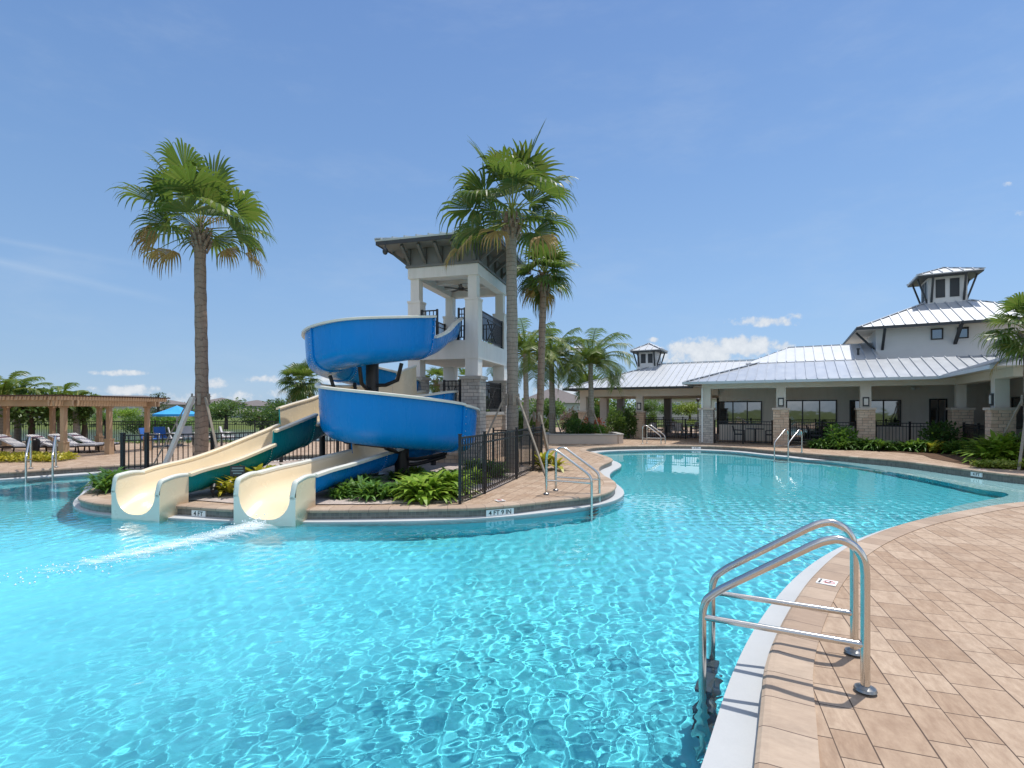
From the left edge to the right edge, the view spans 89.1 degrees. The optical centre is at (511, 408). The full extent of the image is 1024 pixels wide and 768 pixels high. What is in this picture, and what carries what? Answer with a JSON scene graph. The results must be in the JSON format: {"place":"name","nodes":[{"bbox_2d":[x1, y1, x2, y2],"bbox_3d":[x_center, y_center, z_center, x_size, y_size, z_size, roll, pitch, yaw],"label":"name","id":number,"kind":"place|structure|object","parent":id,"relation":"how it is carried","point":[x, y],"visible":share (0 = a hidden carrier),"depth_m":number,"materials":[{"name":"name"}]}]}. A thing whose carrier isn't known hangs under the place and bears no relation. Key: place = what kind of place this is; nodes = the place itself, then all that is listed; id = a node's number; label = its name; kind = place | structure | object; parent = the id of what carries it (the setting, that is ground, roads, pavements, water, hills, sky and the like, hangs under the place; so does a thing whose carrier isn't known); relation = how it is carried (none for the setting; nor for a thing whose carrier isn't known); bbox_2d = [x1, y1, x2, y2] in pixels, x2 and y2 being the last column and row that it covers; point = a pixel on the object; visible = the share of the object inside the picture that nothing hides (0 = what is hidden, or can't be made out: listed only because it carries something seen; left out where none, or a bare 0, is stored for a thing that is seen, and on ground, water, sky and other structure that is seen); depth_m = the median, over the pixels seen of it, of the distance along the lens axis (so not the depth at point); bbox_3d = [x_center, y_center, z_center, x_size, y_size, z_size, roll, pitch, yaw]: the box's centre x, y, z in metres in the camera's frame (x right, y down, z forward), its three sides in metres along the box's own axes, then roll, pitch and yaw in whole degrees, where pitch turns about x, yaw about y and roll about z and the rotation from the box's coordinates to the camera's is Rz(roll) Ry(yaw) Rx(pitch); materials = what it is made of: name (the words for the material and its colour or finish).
{"place":"outdoors","nodes":[
{"label":"outdoors","id":0,"kind":"place"},
{"bbox_2d":[10,429,333,439],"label":"lake water","id":1,"kind":"structure","parent":0,"point":[119,431],"depth_m":52.64,"materials":[{"name":"blue liquid"}]},
{"bbox_2d":[10,411,716,428],"bbox_3d":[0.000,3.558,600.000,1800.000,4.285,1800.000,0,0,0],"label":"ground","id":2,"kind":"structure","parent":0,"point":[214,426],"depth_m":64.98,"materials":[{"name":"green plant"}]},
{"bbox_2d":[34,395,193,417],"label":"house","id":3,"kind":"structure","parent":2,"relation":"on","point":[175,403],"depth_m":89.71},
{"bbox_2d":[113,408,141,419],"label":"background tree","id":4,"kind":"object","parent":2,"relation":"on","point":[121,413],"visible":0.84,"depth_m":69.83,"materials":[{"name":"green plant"}]},
{"bbox_2d":[117,412,168,433],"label":"background tree","id":5,"kind":"object","parent":2,"relation":"on","point":[131,418],"visible":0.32,"depth_m":31.16,"materials":[{"name":"green plant"}]},
{"bbox_2d":[149,392,170,416],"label":"background tree","id":6,"kind":"object","parent":2,"relation":"on","point":[158,408],"visible":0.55,"depth_m":61.92,"materials":[{"name":"green plant"}]},
{"bbox_2d":[135,416,194,438],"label":"background tree","id":7,"kind":"object","parent":2,"relation":"on","point":[173,418],"visible":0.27,"depth_m":31.36,"materials":[{"name":"green plant"}]},
{"bbox_2d":[209,397,251,428],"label":"background tree","id":8,"kind":"object","parent":2,"relation":"on","point":[224,409],"visible":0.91,"depth_m":45.55,"materials":[{"name":"green plant"}]},
{"bbox_2d":[228,406,278,429],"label":"background tree","id":9,"kind":"object","parent":2,"relation":"on","point":[252,415],"visible":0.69,"depth_m":43.15,"materials":[{"name":"green plant"}]},
{"bbox_2d":[258,398,288,423],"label":"background tree","id":10,"kind":"object","parent":2,"relation":"on","point":[275,411],"visible":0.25,"depth_m":38.85,"materials":[{"name":"green plant"}]},
{"bbox_2d":[277,360,323,403],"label":"palm tree","id":11,"kind":"object","parent":2,"relation":"on","point":[301,390],"visible":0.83,"depth_m":29.55,"materials":[{"name":"green plant"}]},
{"bbox_2d":[522,398,568,424],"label":"background tree","id":12,"kind":"object","parent":2,"relation":"on","point":[558,407],"visible":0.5,"depth_m":58.88,"materials":[{"name":"green plant"}]},
{"bbox_2d":[518,388,579,419],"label":"house","id":13,"kind":"structure","parent":2,"relation":"on","point":[568,399],"depth_m":86.19,"materials":[{"name":"white paint"}]},
{"bbox_2d":[594,398,635,423],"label":"background tree","id":14,"kind":"object","parent":2,"relation":"on","point":[614,403],"visible":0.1,"depth_m":61.58,"materials":[{"name":"green plant"}]},
{"bbox_2d":[627,399,663,413],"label":"background tree","id":15,"kind":"object","parent":2,"relation":"on","point":[647,406],"visible":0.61,"depth_m":69.28,"materials":[{"name":"green plant"}]},
{"bbox_2d":[644,398,716,418],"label":"tree","id":16,"kind":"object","parent":2,"relation":"on","point":[686,400],"depth_m":89.78,"materials":[{"name":"green plant"}]},
{"bbox_2d":[673,401,700,419],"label":"background tree","id":17,"kind":"object","parent":2,"relation":"on","point":[690,409],"visible":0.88,"depth_m":73.64,"materials":[{"name":"green plant"}]},
{"bbox_2d":[0,450,1023,767],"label":"pool water","id":18,"kind":"structure","parent":0,"point":[558,640],"depth_m":4.65,"materials":[{"name":"teal liquid"}]},
{"bbox_2d":[3,514,269,585],"bbox_3d":[-4.686,1.779,6.897,1.328,0.205,3.414,0,0,33],"label":"slide foam","id":19,"kind":"object","parent":18,"relation":"on","point":[242,527],"visible":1,"depth_m":7.23,"materials":[{"name":"white"}]},
{"bbox_2d":[0,427,1023,767],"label":"pool deck","id":20,"kind":"structure","parent":0,"point":[946,639],"depth_m":3.92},
{"bbox_2d":[0,371,44,444],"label":"palm tree","id":21,"kind":"object","parent":20,"relation":"on","point":[5,386],"visible":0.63,"depth_m":24.59,"materials":[{"name":"green plant"}]},
{"bbox_2d":[0,434,45,452],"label":"sun lounger","id":22,"kind":"object","parent":20,"relation":"on","point":[14,443],"visible":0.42,"depth_m":19.46,"materials":[{"name":"wicker"}]},
{"bbox_2d":[0,378,56,441],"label":"palm tree","id":23,"kind":"object","parent":20,"relation":"on","point":[17,433],"visible":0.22,"depth_m":25.95,"materials":[{"name":"green plant"}]},
{"bbox_2d":[25,438,39,452],"bbox_3d":[-17.410,1.375,18.900,0.400,0.650,0.400,0,0,0],"label":"trash bin","id":24,"kind":"object","parent":20,"relation":"on","point":[36,444],"visible":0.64,"depth_m":18.81,"materials":[{"name":"black metal"}]},
{"bbox_2d":[0,380,70,438],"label":"shade tree","id":25,"kind":"object","parent":20,"relation":"on","point":[20,413],"visible":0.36,"depth_m":25.16,"materials":[{"name":"green plant"}]},
{"bbox_2d":[0,450,78,461],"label":"ground cover","id":26,"kind":"object","parent":20,"relation":"on","point":[16,456],"visible":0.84,"depth_m":16.88,"materials":[{"name":"yellow plant"}]},
{"bbox_2d":[25,436,58,479],"bbox_3d":[-13.159,1.808,14.545,0.664,2.068,1.042,0,0,-37],"label":"pool ladder","id":27,"kind":"object","parent":20,"relation":"on","point":[54,448],"visible":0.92,"depth_m":14.46,"materials":[{"name":"metal"}]},
{"bbox_2d":[26,434,79,452],"bbox_3d":[-17.381,1.331,19.796,1.587,0.746,0.650,0,0,-12],"label":"sun lounger","id":28,"kind":"object","parent":20,"relation":"on","point":[48,443],"visible":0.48,"depth_m":19.66,"materials":[{"name":"wicker"}]},
{"bbox_2d":[31,382,90,441],"bbox_3d":[-22.856,0.189,26.172,3.052,3.044,2.820,0,0,0],"label":"palm tree","id":29,"kind":"object","parent":20,"relation":"on","point":[69,384],"visible":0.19,"depth_m":26.07,"materials":[{"name":"green plant"}]},
{"bbox_2d":[48,434,103,452],"bbox_3d":[-16.916,1.331,20.196,1.587,0.746,0.650,0,0,-12],"label":"sun lounger","id":30,"kind":"object","parent":20,"relation":"on","point":[89,445],"visible":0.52,"depth_m":20.06,"materials":[{"name":"fabric"}]},
{"bbox_2d":[48,390,105,442],"bbox_3d":[-21.469,0.389,25.736,2.463,2.645,2.510,0,0,-14],"label":"palm tree","id":31,"kind":"object","parent":20,"relation":"on","point":[76,427],"visible":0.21,"depth_m":25.59,"materials":[{"name":"green plant"}]},
{"bbox_2d":[0,395,169,454],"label":"pergola","id":32,"kind":"object","parent":20,"relation":"on","point":[63,403],"visible":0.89,"depth_m":19.44,"materials":[{"name":"brown wood"}]},
{"bbox_2d":[68,392,103,442],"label":"shade tree","id":33,"kind":"object","parent":20,"relation":"on","point":[83,415],"visible":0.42,"depth_m":25.79,"materials":[{"name":"green plant"}]},
{"bbox_2d":[68,433,119,451],"bbox_3d":[-16.819,1.331,20.896,1.587,0.746,0.650,0,0,-12],"label":"sun lounger","id":34,"kind":"object","parent":20,"relation":"on","point":[79,437],"visible":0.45,"depth_m":20.81,"materials":[{"name":"wicker"}]},
{"bbox_2d":[153,427,171,447],"bbox_3d":[-15.623,1.248,23.230,0.592,0.904,0.528,0,0,30],"label":"deck chair","id":35,"kind":"object","parent":20,"relation":"on","point":[159,430],"visible":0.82,"depth_m":23.29,"materials":[{"name":"blue fabric"}]},
{"bbox_2d":[10,420,335,441],"bbox_3d":[-18.050,1.167,27.100,21.972,1.165,0.072,0,0,0],"label":"lake fence","id":36,"kind":"object","parent":20,"relation":"on","point":[173,424],"visible":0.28,"depth_m":27.09,"materials":[{"name":"black metal"}]},
{"bbox_2d":[152,405,193,445],"bbox_3d":[-15.461,0.760,24.000,1.755,1.880,1.755,0,0,-22],"label":"parasol","id":37,"kind":"object","parent":20,"relation":"on","point":[176,410],"visible":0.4,"depth_m":23.50,"materials":[{"name":"blue fabric"}]},
{"bbox_2d":[120,431,347,470],"bbox_3d":[-7.010,1.177,16.894,9.178,1.045,0.515,0,0,-37],"label":"pool fence","id":38,"kind":"object","parent":20,"relation":"on","point":[146,435],"visible":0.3,"depth_m":14.71,"materials":[{"name":"black metal"}]},
{"bbox_2d":[111,315,463,520],"bbox_3d":[-4.095,-0.417,13.202,4.446,4.994,9.261,0,0,9],"label":"water slide","id":39,"kind":"object","parent":20,"relation":"on","point":[354,351],"visible":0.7,"depth_m":12.00,"materials":[{"name":"blue plastic"}]},
{"bbox_2d":[110,460,530,503],"bbox_3d":[-4.958,1.684,13.663,11.085,0.001,8.914,0,0,0],"label":"gravel bed","id":40,"kind":"object","parent":20,"relation":"on","point":[227,497],"visible":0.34,"depth_m":10.12,"materials":[{"name":"brown soil"}]},
{"bbox_2d":[75,467,129,494],"bbox_3d":[-8.354,1.504,10.764,1.192,0.514,1.251,0,0,26],"label":"strap plant","id":41,"kind":"object","parent":40,"relation":"on","point":[102,482],"visible":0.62,"depth_m":10.55,"materials":[{"name":"green plant"}]},
{"bbox_2d":[106,137,275,465],"bbox_3d":[-8.911,-2.785,14.848,4.268,9.004,3.903,0,0,0],"label":"palm tree","id":42,"kind":"object","parent":40,"relation":"on","point":[187,183],"visible":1,"depth_m":14.67,"materials":[{"name":"green plant"}]},
{"bbox_2d":[200,475,236,496],"bbox_3d":[-5.550,1.493,10.221,1.124,0.442,1.049,0,0,6],"label":"croton","id":43,"kind":"object","parent":40,"relation":"on","point":[228,485],"visible":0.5,"depth_m":10.04,"materials":[{"name":"yellow plant"}]},
{"bbox_2d":[230,466,244,476],"bbox_3d":[-5.242,1.384,9.943,0.270,0.600,0.035,0,0,-6],"label":"bed sign","id":44,"kind":"object","parent":40,"relation":"on","point":[237,471],"visible":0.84,"depth_m":9.93,"materials":[{"name":"black metal"}]},
{"bbox_2d":[324,484,358,499],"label":"strap plant","id":45,"kind":"object","parent":40,"relation":"on","point":[340,492],"visible":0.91,"depth_m":9.77,"materials":[{"name":"green plant"}]},
{"bbox_2d":[323,475,379,496],"bbox_3d":[-2.992,1.538,10.269,1.224,0.442,1.104,0,0,16],"label":"strap plant","id":46,"kind":"object","parent":40,"relation":"on","point":[350,482],"visible":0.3,"depth_m":10.18,"materials":[{"name":"green plant"}]},
{"bbox_2d":[347,480,398,501],"bbox_3d":[-2.594,1.545,9.726,1.008,0.412,0.981,0,0,-14],"label":"strap plant","id":47,"kind":"object","parent":40,"relation":"on","point":[369,490],"visible":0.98,"depth_m":9.66,"materials":[{"name":"green plant"}]},
{"bbox_2d":[385,468,414,481],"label":"strap plant","id":48,"kind":"object","parent":40,"relation":"on","point":[395,475],"visible":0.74,"depth_m":12.26,"materials":[{"name":"green plant"}]},
{"bbox_2d":[389,469,457,505],"bbox_3d":[-1.613,1.469,9.749,1.420,0.637,1.446,0,0,32],"label":"bush","id":49,"kind":"object","parent":40,"relation":"on","point":[421,491],"visible":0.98,"depth_m":9.49,"materials":[{"name":"green plant"}]},
{"bbox_2d":[419,470,477,499],"bbox_3d":[-1.351,1.495,10.219,1.610,0.621,1.462,0,0,3],"label":"bush","id":50,"kind":"object","parent":40,"relation":"on","point":[451,478],"visible":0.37,"depth_m":10.00,"materials":[{"name":"green plant"}]},
{"bbox_2d":[463,459,508,477],"bbox_3d":[-0.613,1.505,12.886,1.304,0.534,1.269,0,0,11],"label":"strap plant","id":51,"kind":"object","parent":40,"relation":"on","point":[491,468],"visible":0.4,"depth_m":12.79,"materials":[{"name":"green plant"}]},
{"bbox_2d":[435,121,580,475],"bbox_3d":[-0.095,-2.949,13.759,3.921,9.314,3.979,0,0,0],"label":"palm tree","id":52,"kind":"object","parent":40,"relation":"on","point":[517,170],"visible":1,"depth_m":13.75,"materials":[{"name":"green plant"}]},
{"bbox_2d":[233,365,479,526],"bbox_3d":[-2.774,0.372,12.569,3.988,3.395,8.303,0,0,0],"label":"water slide","id":53,"kind":"object","parent":20,"relation":"on","point":[401,423],"visible":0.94,"depth_m":10.96,"materials":[{"name":"blue plastic"}]},
{"bbox_2d":[426,367,442,392],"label":"palm tree","id":54,"kind":"object","parent":20,"relation":"on","point":[434,387],"visible":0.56,"depth_m":33.70,"materials":[{"name":"green plant"}]},
{"bbox_2d":[374,226,531,463],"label":"slide tower","id":55,"kind":"structure","parent":20,"relation":"on","point":[422,258],"depth_m":16.52,"materials":[{"name":"white paint"}]},
{"bbox_2d":[458,424,542,503],"bbox_3d":[-0.027,1.073,12.197,0.126,1.255,6.159,0,0,17],"label":"pool fence","id":56,"kind":"object","parent":20,"relation":"on","point":[484,435],"visible":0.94,"depth_m":10.99,"materials":[{"name":"black metal"}]},
{"bbox_2d":[0,445,1023,767],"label":"pool coping","id":57,"kind":"object","parent":20,"relation":"on","point":[786,731],"visible":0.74,"depth_m":4.27,"materials":[{"name":"beige concrete"}]},
{"bbox_2d":[492,428,538,464],"bbox_3d":[0.155,1.127,15.325,1.485,1.145,0.074,0,0,2],"label":"pool fence","id":58,"kind":"object","parent":20,"relation":"on","point":[493,430],"visible":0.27,"depth_m":15.32,"materials":[{"name":"black metal"}]},
{"bbox_2d":[485,318,574,444],"bbox_3d":[0.719,-1.181,24.467,4.559,5.771,4.719,0,0,0],"label":"palm tree","id":59,"kind":"object","parent":20,"relation":"on","point":[528,346],"visible":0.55,"depth_m":24.09,"materials":[{"name":"green plant"}]},
{"bbox_2d":[517,234,580,463],"bbox_3d":[1.067,-1.936,16.911,2.421,7.288,2.497,0,0,0],"label":"palm tree","id":60,"kind":"object","parent":20,"relation":"on","point":[539,287],"visible":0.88,"depth_m":16.79,"materials":[{"name":"green plant"}]},
{"bbox_2d":[530,451,572,472],"bbox_3d":[1.054,1.424,14.565,1.528,0.600,1.426,0,0,25],"label":"croton","id":61,"kind":"object","parent":20,"relation":"on","point":[550,457],"visible":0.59,"depth_m":14.44,"materials":[{"name":"yellow plant"}]},
{"bbox_2d":[518,327,597,433],"bbox_3d":[2.070,-1.272,27.534,5.099,5.961,5.353,0,0,0],"label":"palm tree","id":62,"kind":"object","parent":20,"relation":"on","point":[550,376],"visible":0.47,"depth_m":27.21,"materials":[{"name":"green plant"}]},
{"bbox_2d":[543,446,599,508],"bbox_3d":[1.210,1.808,10.369,1.042,2.068,0.664,0,0,25],"label":"pool ladder","id":63,"kind":"object","parent":20,"relation":"on","point":[590,478],"visible":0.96,"depth_m":10.30,"materials":[{"name":"metal"}]},
{"bbox_2d":[546,432,623,443],"bbox_3d":[3.600,1.462,26.600,3.900,0.475,2.500,0,0,0],"label":"raised planter","id":64,"kind":"object","parent":20,"relation":"on","point":[608,438],"visible":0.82,"depth_m":25.39,"materials":[{"name":"concrete"}]},
{"bbox_2d":[561,417,580,433],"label":"shrub","id":65,"kind":"object","parent":64,"relation":"in","point":[570,427],"visible":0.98,"depth_m":26.06,"materials":[{"name":"green plant"}]},
{"bbox_2d":[545,328,637,433],"bbox_3d":[3.833,-1.258,26.488,5.048,5.333,5.024,0,0,0],"label":"palm tree","id":66,"kind":"object","parent":64,"relation":"in","point":[597,355],"visible":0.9,"depth_m":26.07,"materials":[{"name":"green plant"}]},
{"bbox_2d":[574,371,601,408],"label":"palm tree","id":67,"kind":"object","parent":20,"relation":"on","point":[578,393],"visible":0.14,"depth_m":43.76,"materials":[{"name":"green plant"}]},
{"bbox_2d":[605,407,627,437],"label":"bush","id":68,"kind":"object","parent":20,"relation":"on","point":[617,424],"visible":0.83,"depth_m":29.47,"materials":[{"name":"green plant"}]},
{"bbox_2d":[619,406,638,438],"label":"bush","id":69,"kind":"object","parent":20,"relation":"on","point":[631,419],"visible":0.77,"depth_m":29.94,"materials":[{"name":"green plant"}]},
{"bbox_2d":[641,425,665,444],"bbox_3d":[6.879,1.808,25.241,1.042,2.068,0.664,0,0,37],"label":"pool ladder","id":70,"kind":"object","parent":20,"relation":"on","point":[646,438],"visible":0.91,"depth_m":25.23,"materials":[{"name":"metal"}]},
{"bbox_2d":[562,343,755,437],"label":"pavilion","id":71,"kind":"structure","parent":20,"relation":"on","point":[653,377],"depth_m":31.55,"materials":[{"name":"white metal"}]},
{"bbox_2d":[646,419,698,438],"bbox_3d":[9.287,1.127,29.564,3.397,1.145,0.097,0,0,28],"label":"porch fence","id":72,"kind":"object","parent":20,"relation":"on","point":[676,422],"visible":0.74,"depth_m":29.53,"materials":[{"name":"black metal"}]},
{"bbox_2d":[714,420,772,444],"bbox_3d":[11.214,1.117,25.255,2.647,1.165,0.097,0,0,28],"label":"porch fence","id":73,"kind":"object","parent":20,"relation":"on","point":[745,424],"visible":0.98,"depth_m":25.24,"materials":[{"name":"black metal"}]},
{"bbox_2d":[699,519,877,694],"bbox_3d":[1.837,1.808,3.571,1.042,2.068,0.664,0,0,27],"label":"pool ladder","id":74,"kind":"object","parent":20,"relation":"on","point":[858,557],"visible":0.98,"depth_m":3.51,"materials":[{"name":"metal"}]},
{"bbox_2d":[774,429,803,459],"bbox_3d":[10.618,1.808,19.986,1.042,2.068,0.664,0,0,-32],"label":"pool ladder","id":75,"kind":"object","parent":20,"relation":"on","point":[788,446],"visible":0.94,"depth_m":19.98,"materials":[{"name":"metal"}]},
{"bbox_2d":[789,420,855,444],"bbox_3d":[14.128,1.117,23.706,2.647,1.165,0.097,0,0,28],"label":"porch fence","id":76,"kind":"object","parent":20,"relation":"on","point":[807,425],"visible":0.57,"depth_m":23.97,"materials":[{"name":"black metal"}]},
{"bbox_2d":[682,267,1023,444],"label":"clubhouse","id":77,"kind":"structure","parent":20,"relation":"on","point":[924,360],"depth_m":24.75,"materials":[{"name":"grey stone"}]},
{"bbox_2d":[719,401,761,423],"bbox_3d":[12.339,0.200,28.134,2.138,1.240,0.060,0,0,28],"label":"window","id":78,"kind":"structure","parent":77,"relation":"in","point":[728,410],"depth_m":28.12,"materials":[{"name":"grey glass"}]},
{"bbox_2d":[786,400,836,441],"bbox_3d":[15.277,0.595,26.572,2.262,2.110,0.060,0,0,28],"label":"glass door","id":79,"kind":"structure","parent":77,"relation":"in","point":[800,410],"depth_m":26.56,"materials":[{"name":"clear glass"}]},
{"bbox_2d":[849,400,900,425],"bbox_3d":[17.658,0.190,25.306,2.072,1.260,0.060,0,0,28],"label":"window","id":80,"kind":"structure","parent":77,"relation":"in","point":[888,411],"depth_m":25.12,"materials":[{"name":"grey glass"}]},
{"bbox_2d":[931,328,942,339],"bbox_3d":[20.058,-3.540,24.539,0.455,0.520,0.060,0,0,28],"label":"window","id":81,"kind":"structure","parent":77,"relation":"in","point":[937,333],"depth_m":24.53,"materials":[{"name":"blue glass"}]},
{"bbox_2d":[929,399,946,442],"bbox_3d":[19.793,0.585,24.148,0.661,2.130,0.100,0,0,28],"label":"glass door","id":82,"kind":"structure","parent":77,"relation":"in","point":[937,407],"depth_m":24.15,"materials":[{"name":"black glass"}]},
{"bbox_2d":[1011,396,1023,428],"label":"window","id":83,"kind":"structure","parent":77,"relation":"in","point":[1015,401],"depth_m":21.05,"materials":[{"name":"black glass"}]},
{"bbox_2d":[875,421,945,446],"bbox_3d":[16.975,1.117,22.192,2.497,1.165,0.097,0,0,28],"label":"porch fence","id":84,"kind":"object","parent":20,"relation":"on","point":[899,426],"visible":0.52,"depth_m":22.24,"materials":[{"name":"black metal"}]},
{"bbox_2d":[803,446,1023,469],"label":"mulch bed","id":85,"kind":"object","parent":20,"relation":"on","point":[944,456],"visible":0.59,"depth_m":18.88,"materials":[{"name":"brown soil"}]},
{"bbox_2d":[804,438,836,448],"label":"bed plant","id":86,"kind":"object","parent":85,"relation":"on","point":[815,444],"visible":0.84,"depth_m":22.35,"materials":[{"name":"green plant"}]},
{"bbox_2d":[823,421,860,448],"bbox_3d":[14.001,1.141,22.207,1.519,1.312,1.458,0,0,-43],"label":"shrub","id":87,"kind":"object","parent":85,"relation":"on","point":[843,433],"visible":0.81,"depth_m":22.06,"materials":[{"name":"green plant"}]},
{"bbox_2d":[828,437,860,449],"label":"bed plant","id":88,"kind":"object","parent":85,"relation":"on","point":[842,444],"visible":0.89,"depth_m":21.60,"materials":[{"name":"green plant"}]},
{"bbox_2d":[859,437,898,450],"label":"bed plant","id":89,"kind":"object","parent":85,"relation":"on","point":[880,443],"visible":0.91,"depth_m":21.15,"materials":[{"name":"green plant"}]},
{"bbox_2d":[893,438,937,452],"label":"bed plant","id":90,"kind":"object","parent":85,"relation":"on","point":[918,444],"visible":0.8,"depth_m":20.48,"materials":[{"name":"green plant"}]},
{"bbox_2d":[917,420,968,445],"bbox_3d":[17.149,1.100,20.797,1.607,1.373,1.381,0,0,-14],"label":"shrub","id":91,"kind":"object","parent":85,"relation":"on","point":[945,432],"visible":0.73,"depth_m":20.75,"materials":[{"name":"green plant"}]},
{"bbox_2d":[929,438,974,453],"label":"bed plant","id":92,"kind":"object","parent":85,"relation":"on","point":[946,447],"visible":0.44,"depth_m":19.54,"materials":[{"name":"green plant"}]},
{"bbox_2d":[945,438,980,455],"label":"bed plant","id":93,"kind":"object","parent":85,"relation":"on","point":[958,447],"visible":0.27,"depth_m":19.16,"materials":[{"name":"green plant"}]},
{"bbox_2d":[948,429,1023,462],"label":"shrub","id":94,"kind":"object","parent":85,"relation":"on","point":[985,451],"visible":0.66,"depth_m":15.88,"materials":[{"name":"green plant"}]},
{"bbox_2d":[967,431,1022,460],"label":"shrub","id":95,"kind":"object","parent":85,"relation":"on","point":[1004,441],"visible":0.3,"depth_m":15.80,"materials":[{"name":"green plant"}]},
{"bbox_2d":[969,459,1023,469],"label":"ground cover","id":96,"kind":"object","parent":85,"relation":"on","point":[999,463],"visible":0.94,"depth_m":14.84,"materials":[{"name":"green plant"}]},
{"bbox_2d":[972,292,1023,469],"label":"palm tree","id":97,"kind":"object","parent":85,"relation":"on","point":[1007,345],"visible":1,"depth_m":15.23,"materials":[{"name":"green plant"}]},
{"bbox_2d":[962,422,984,441],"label":"porch fence","id":98,"kind":"object","parent":20,"relation":"on","point":[977,430],"visible":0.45,"depth_m":19.77,"materials":[{"name":"black metal"}]},
{"bbox_2d":[0,0,1023,408],"label":"sky","id":99,"kind":"structure","parent":0,"point":[759,178],"materials":[{"name":"blue"}]},
{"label":"pool basin","id":100,"kind":"structure","parent":0,"visible":0},
{"bbox_2d":[0,449,894,767],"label":"pool ledge","id":101,"kind":"object","parent":100,"relation":"on","point":[732,739],"visible":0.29,"depth_m":4.00,"materials":[{"name":"paint"}]},
{"bbox_2d":[0,447,1023,518],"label":"waterline tile","id":102,"kind":"object","parent":101,"relation":"attached to","point":[380,515],"visible":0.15,"depth_m":10.71,"materials":[{"name":"blue tile"}]},
{"bbox_2d":[486,508,513,516],"bbox_3d":[-0.210,1.815,9.123,0.520,0.115,0.026,0,0,-24],"label":"depth sign","id":103,"kind":"object","parent":102,"relation":"attached to","point":[498,512],"visible":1,"depth_m":9.11,"materials":[{"name":"white tile"}]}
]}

